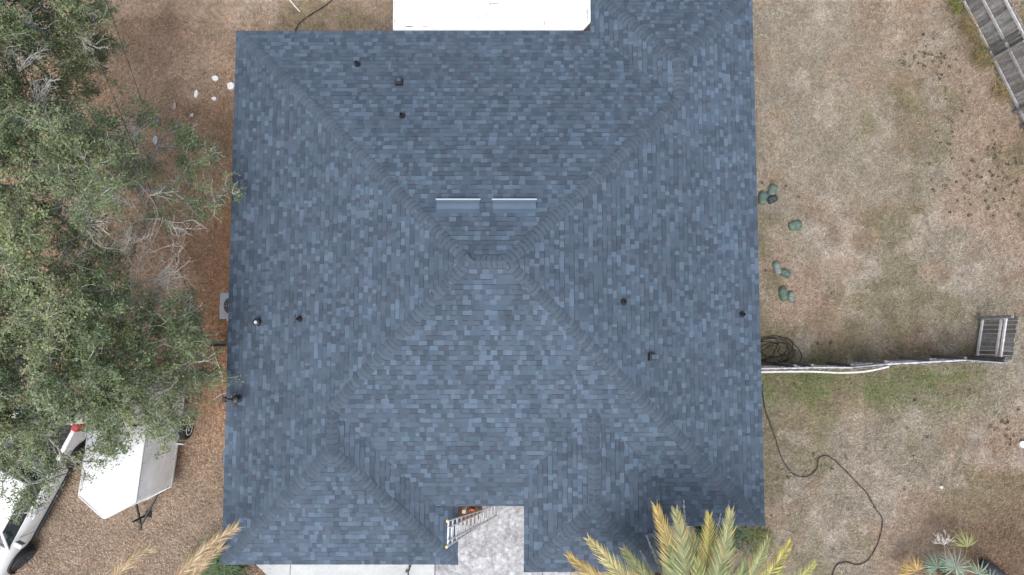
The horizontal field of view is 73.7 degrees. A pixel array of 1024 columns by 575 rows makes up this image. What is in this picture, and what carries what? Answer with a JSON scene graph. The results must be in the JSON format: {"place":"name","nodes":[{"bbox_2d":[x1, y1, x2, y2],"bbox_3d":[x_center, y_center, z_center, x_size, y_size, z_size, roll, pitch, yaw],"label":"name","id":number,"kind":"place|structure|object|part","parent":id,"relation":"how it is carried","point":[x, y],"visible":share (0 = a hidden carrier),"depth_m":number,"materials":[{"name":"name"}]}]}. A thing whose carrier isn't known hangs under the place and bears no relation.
{"place":"outdoors","nodes":[
{"label":"outdoors","id":0,"kind":"place"},
{"bbox_2d":[174,517,243,574],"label":"dry palm frond","id":1,"kind":"object","parent":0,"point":[211,544],"visible":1,"depth_m":18.78,"materials":[{"name":"beige plant"}]},
{"bbox_2d":[189,539,230,574],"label":"dry palm frond","id":2,"kind":"object","parent":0,"point":[200,566],"visible":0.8,"depth_m":19.61,"materials":[{"name":"beige plant"}]},
{"bbox_2d":[250,0,392,30],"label":"dry grass","id":3,"kind":"structure","parent":0,"point":[346,9],"depth_m":23.66,"materials":[{"name":"brown plant"}]},
{"bbox_2d":[257,565,434,574],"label":"driveway","id":4,"kind":"structure","parent":0,"point":[351,569],"depth_m":22.39,"materials":[{"name":"concrete"}]},
{"bbox_2d":[0,0,1023,574],"bbox_3d":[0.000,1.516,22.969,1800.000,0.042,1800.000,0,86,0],"label":"ground","id":5,"kind":"structure","parent":0,"point":[220,10],"depth_m":23.17,"materials":[{"name":"brown soil"}]},
{"bbox_2d":[0,397,86,574],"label":"pickup truck","id":6,"kind":"object","parent":5,"relation":"on","point":[17,551],"visible":0.49,"depth_m":21.50,"materials":[{"name":"white paint"}]},
{"bbox_3d":[-15.919,6.648,21.048,1.800,0.600,2.480,27,87,2],"label":"window","id":7,"kind":"part","parent":6,"relation":"part of","materials":[{"name":"black glass"}]},
{"bbox_2d":[0,0,134,126],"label":"oak tree","id":8,"kind":"object","parent":5,"relation":"on","point":[57,19],"visible":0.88,"depth_m":18.35,"materials":[{"name":"green plant"}]},
{"bbox_2d":[105,0,140,97],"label":"power cable","id":9,"kind":"object","parent":8,"relation":"attached to","point":[123,48],"visible":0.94,"depth_m":18.75,"materials":[{"name":"black rubber"}]},
{"bbox_2d":[0,36,245,350],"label":"oak tree","id":10,"kind":"object","parent":5,"relation":"on","point":[35,145],"visible":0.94,"depth_m":16.79,"materials":[{"name":"green plant"}]},
{"bbox_2d":[0,261,246,525],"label":"oak tree","id":11,"kind":"object","parent":5,"relation":"on","point":[27,339],"visible":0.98,"depth_m":16.76,"materials":[{"name":"green plant"}]},
{"bbox_2d":[110,539,158,574],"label":"dry palm frond","id":12,"kind":"object","parent":5,"relation":"on","point":[132,559],"visible":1,"depth_m":19.41,"materials":[{"name":"beige plant"}]},
{"bbox_2d":[78,383,193,530],"bbox_3d":[-11.780,5.443,21.355,2.250,2.667,4.740,6,86,0],"label":"cargo trailer","id":13,"kind":"object","parent":5,"relation":"on","point":[138,475],"visible":0.46,"depth_m":20.08,"materials":[{"name":"white metal"}]},
{"bbox_2d":[13,452,270,574],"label":"dry grass","id":14,"kind":"structure","parent":5,"relation":"on","point":[129,522],"depth_m":22.50,"materials":[{"name":"brown plant"}]},
{"bbox_2d":[0,14,309,574],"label":"leaf litter","id":15,"kind":"object","parent":5,"relation":"on","point":[205,303],"visible":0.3,"depth_m":23.09,"materials":[{"name":"brown plant"}]},
{"bbox_2d":[152,136,158,143],"bbox_3d":[-12.195,-5.034,23.363,0.197,0.100,0.310,0,86,0],"label":"paver stone","id":16,"kind":"object","parent":5,"relation":"on","point":[155,139],"visible":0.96,"depth_m":23.32,"materials":[{"name":"grey stone"}]},
{"bbox_2d":[194,90,198,97],"bbox_3d":[-10.846,-6.652,23.469,0.139,0.100,0.278,0,86,0],"label":"scrap","id":17,"kind":"object","parent":5,"relation":"on","point":[196,94],"visible":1,"depth_m":23.43,"materials":[{"name":"white"}]},
{"bbox_2d":[211,76,218,81],"bbox_3d":[-10.221,-7.192,23.505,0.242,0.100,0.180,0,86,0],"label":"scrap","id":18,"kind":"object","parent":5,"relation":"on","point":[215,78],"visible":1,"depth_m":23.47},
{"bbox_2d":[177,525,257,574],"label":"shrub","id":19,"kind":"object","parent":5,"relation":"on","point":[216,567],"visible":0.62,"depth_m":22.06,"materials":[{"name":"green plant"}]},
{"bbox_2d":[207,341,227,346],"bbox_3d":[-9.118,1.838,22.273,1.159,1.310,0.182,1,86,0],"label":"wooden fence","id":20,"kind":"object","parent":5,"relation":"on","point":[223,343],"visible":0.33,"depth_m":21.84,"materials":[{"name":"grey wood"}]},
{"bbox_2d":[220,292,228,320],"bbox_3d":[-9.087,0.617,22.589,0.950,0.878,0.950,0,86,0],"label":"air conditioner","id":21,"kind":"object","parent":5,"relation":"on","point":[224,302],"visible":0.16,"depth_m":22.18,"materials":[{"name":"grey paint"}]},
{"bbox_2d":[227,82,234,89],"bbox_3d":[-9.664,-6.928,23.487,0.239,0.100,0.251,-17,86,-1],"label":"scrap","id":22,"kind":"object","parent":5,"relation":"on","point":[230,86],"visible":0.96,"depth_m":23.45,"materials":[{"name":"white"}]},
{"bbox_2d":[235,565,264,574],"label":"mulch bed","id":23,"kind":"object","parent":5,"relation":"on","point":[253,572],"visible":0.25,"depth_m":22.42,"materials":[{"name":"brown wood"}]},
{"bbox_2d":[295,0,331,30],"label":"garden hose","id":24,"kind":"object","parent":5,"relation":"on","point":[311,14],"visible":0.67,"depth_m":23.63,"materials":[{"name":"black rubber"}]},
{"bbox_2d":[393,0,590,30],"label":"patio roof","id":25,"kind":"structure","parent":5,"relation":"on","point":[491,15],"depth_m":20.92,"materials":[{"name":"white metal"}]},
{"bbox_2d":[221,0,764,572],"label":"house","id":26,"kind":"structure","parent":5,"relation":"on","point":[493,268],"depth_m":19.51,"materials":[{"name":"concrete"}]},
{"bbox_2d":[73,0,223,396],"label":"power cable","id":27,"kind":"object","parent":26,"relation":"attached to","point":[140,164],"visible":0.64,"depth_m":18.47,"materials":[{"name":"black rubber"}]},
{"bbox_2d":[436,506,569,574],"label":"front walk","id":28,"kind":"structure","parent":5,"relation":"on","point":[494,546],"depth_m":22.43,"materials":[{"name":"concrete"}]},
{"bbox_2d":[462,506,466,513],"bbox_3d":[-1.518,7.107,22.060,0.120,1.040,0.120,0,86,0],"label":"wooden post","id":29,"kind":"object","parent":28,"relation":"on","point":[464,510],"visible":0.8,"depth_m":21.54,"materials":[{"name":"white wood"}]},
{"bbox_2d":[458,506,481,525],"bbox_3d":[-1.475,6.825,22.549,0.990,0.050,2.050,0,86,0],"label":"planting bed","id":30,"kind":"object","parent":28,"relation":"on","point":[468,508],"visible":0.18,"depth_m":22.48,"materials":[{"name":"brown soil"}]},
{"bbox_2d":[445,506,496,547],"bbox_3d":[-1.183,7.048,20.859,1.389,3.371,0.785,0,86,0],"label":"ladder","id":31,"kind":"object","parent":28,"relation":"on","point":[473,528],"visible":0.96,"depth_m":20.32,"materials":[{"name":"metal"}]},
{"bbox_2d":[563,500,817,574],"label":"date palm","id":32,"kind":"object","parent":5,"relation":"on","point":[694,559],"visible":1,"depth_m":17.14,"materials":[{"name":"green plant"}]},
{"bbox_2d":[690,526,757,562],"bbox_3d":[6.800,7.744,22.324,2.382,0.429,2.378,0,86,0],"label":"shrub","id":33,"kind":"object","parent":5,"relation":"on","point":[736,535],"visible":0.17,"depth_m":22.16,"materials":[{"name":"green plant"}]},
{"bbox_2d":[742,522,778,557],"bbox_3d":[8.079,8.317,22.401,1.583,0.200,1.592,0,86,0],"label":"shrub","id":34,"kind":"object","parent":5,"relation":"on","point":[759,536],"visible":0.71,"depth_m":22.36,"materials":[{"name":"green plant"}]},
{"bbox_2d":[758,191,767,204],"bbox_3d":[8.525,-3.047,23.169,0.325,0.168,0.466,8,86,1],"label":"wrapped bundle","id":35,"kind":"object","parent":5,"relation":"on","point":[762,197],"visible":1,"depth_m":23.11,"materials":[{"name":"green plastic"}]},
{"bbox_2d":[767,184,777,195],"bbox_3d":[8.863,-3.321,23.186,0.303,0.168,0.425,18,86,1],"label":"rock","id":36,"kind":"object","parent":5,"relation":"on","point":[772,189],"visible":1,"depth_m":23.13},
{"bbox_2d":[767,194,777,203],"bbox_3d":[8.853,-3.009,23.166,0.366,0.168,0.272,-25,87,-2],"label":"wrapped bundle","id":37,"kind":"object","parent":5,"relation":"on","point":[771,199],"visible":1,"depth_m":23.11,"materials":[{"name":"black plastic"}]},
{"bbox_2d":[760,337,793,365],"bbox_3d":[8.589,2.156,22.848,1.675,0.087,1.016,0,86,0],"label":"garden hose","id":38,"kind":"object","parent":5,"relation":"on","point":[778,342],"visible":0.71,"depth_m":22.84,"materials":[{"name":"black rubber"}]},
{"bbox_2d":[772,261,781,274],"bbox_3d":[8.949,-0.660,23.011,0.258,0.168,0.465,-10,86,-1],"label":"wrapped bundle","id":39,"kind":"object","parent":5,"relation":"on","point":[777,268],"visible":1,"depth_m":22.95,"materials":[{"name":"plastic"}]},
{"bbox_2d":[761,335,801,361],"bbox_3d":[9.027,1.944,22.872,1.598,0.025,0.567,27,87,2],"label":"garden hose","id":40,"kind":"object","parent":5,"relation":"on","point":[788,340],"visible":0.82,"depth_m":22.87,"materials":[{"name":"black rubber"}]},
{"bbox_2d":[778,286,787,300],"bbox_3d":[9.138,0.206,22.954,0.303,0.168,0.507,-7,86,0],"label":"wrapped bundle","id":41,"kind":"object","parent":5,"relation":"on","point":[783,293],"visible":1,"depth_m":22.90,"materials":[{"name":"green plastic"}]},
{"bbox_2d":[780,269,790,277],"bbox_3d":[9.215,-0.486,22.999,0.385,0.168,0.239,25,87,2],"label":"wrapped bundle","id":42,"kind":"object","parent":5,"relation":"on","point":[786,273],"visible":1,"depth_m":22.94,"materials":[{"name":"green plastic"}]},
{"bbox_2d":[787,291,794,301],"bbox_3d":[9.384,0.302,22.947,0.229,0.168,0.373,5,86,0],"label":"wrapped bundle","id":43,"kind":"object","parent":5,"relation":"on","point":[791,297],"visible":1,"depth_m":22.89,"materials":[{"name":"plastic"}]},
{"bbox_2d":[788,220,801,230],"bbox_3d":[9.604,-2.112,23.107,0.480,0.168,0.333,-14,86,-1],"label":"wrapped bundle","id":44,"kind":"object","parent":5,"relation":"on","point":[794,225],"visible":1,"depth_m":23.05,"materials":[{"name":"green plastic"}]},
{"bbox_2d":[761,383,882,574],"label":"garden hose","id":45,"kind":"object","parent":5,"relation":"on","point":[814,472],"visible":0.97,"depth_m":22.59,"materials":[{"name":"black rubber"}]},
{"bbox_2d":[761,355,1011,373],"bbox_3d":[11.444,2.493,22.000,8.079,1.766,0.374,-2,86,0],"label":"wooden fence","id":46,"kind":"object","parent":5,"relation":"on","point":[792,367],"visible":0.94,"depth_m":21.32,"materials":[{"name":"grey wood"}]},
{"bbox_2d":[970,315,1019,359],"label":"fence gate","id":47,"kind":"structure","parent":46,"relation":"attached to","point":[991,341],"depth_m":21.94,"materials":[{"name":"grey wood"}]},
{"bbox_2d":[762,336,1017,435],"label":"green grass","id":48,"kind":"structure","parent":5,"relation":"on","point":[875,391],"depth_m":22.80,"materials":[{"name":"green plant"}]},
{"bbox_2d":[761,33,1023,549],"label":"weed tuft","id":49,"kind":"object","parent":5,"relation":"on","point":[992,175],"visible":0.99,"depth_m":23.26,"materials":[{"name":"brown plant"}]},
{"bbox_2d":[932,530,953,557],"bbox_3d":[13.985,8.287,22.083,1.319,0.856,0.610,41,87,2],"label":"dead plant","id":50,"kind":"object","parent":5,"relation":"on","point":[944,539],"visible":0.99,"depth_m":21.77,"materials":[{"name":"white plant"}]},
{"bbox_2d":[895,529,997,574],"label":"fan palm","id":51,"kind":"object","parent":5,"relation":"on","point":[941,568],"visible":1,"depth_m":21.66,"materials":[{"name":"green plant"}]},
{"bbox_2d":[946,0,970,16],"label":"grass clump","id":52,"kind":"object","parent":5,"relation":"on","point":[956,3],"visible":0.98,"depth_m":23.52,"materials":[{"name":"green plant"}]},
{"bbox_2d":[947,5,990,44],"bbox_3d":[15.908,-9.109,23.472,1.650,0.357,1.952,44,87,3],"label":"grass clump","id":53,"kind":"object","parent":5,"relation":"on","point":[970,25],"visible":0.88,"depth_m":23.38,"materials":[{"name":"beige plant"}]},
{"bbox_2d":[964,32,1003,78],"bbox_3d":[16.160,-7.871,23.409,1.656,0.321,1.847,0,86,0],"label":"grass clump","id":54,"kind":"object","parent":5,"relation":"on","point":[982,55],"visible":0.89,"depth_m":23.35,"materials":[{"name":"beige plant"}]},
{"bbox_2d":[960,0,1023,128],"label":"wooden fence","id":55,"kind":"object","parent":5,"relation":"on","point":[1011,47],"visible":0.88,"depth_m":22.84,"materials":[{"name":"grey wood"}]},
{"bbox_2d":[979,559,1004,574],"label":"log","id":56,"kind":"object","parent":5,"relation":"on","point":[993,568],"visible":0.78,"depth_m":22.16,"materials":[{"name":"grey wood"}]},
{"bbox_2d":[986,71,1017,107],"bbox_3d":[16.794,-6.759,23.371,1.334,0.250,1.368,0,86,0],"label":"grass clump","id":57,"kind":"object","parent":5,"relation":"on","point":[1002,91],"visible":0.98,"depth_m":23.33,"materials":[{"name":"beige plant"}]},
{"bbox_2d":[1018,441,1023,447],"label":"pebble","id":58,"kind":"object","parent":5,"relation":"on","point":[1021,444],"visible":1,"depth_m":22.64,"materials":[{"name":"white stone"}]},
{"bbox_2d":[721,0,1023,574],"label":"dry grass","id":59,"kind":"structure","parent":0,"point":[876,238],"depth_m":23.05,"materials":[{"name":"beige plant"}]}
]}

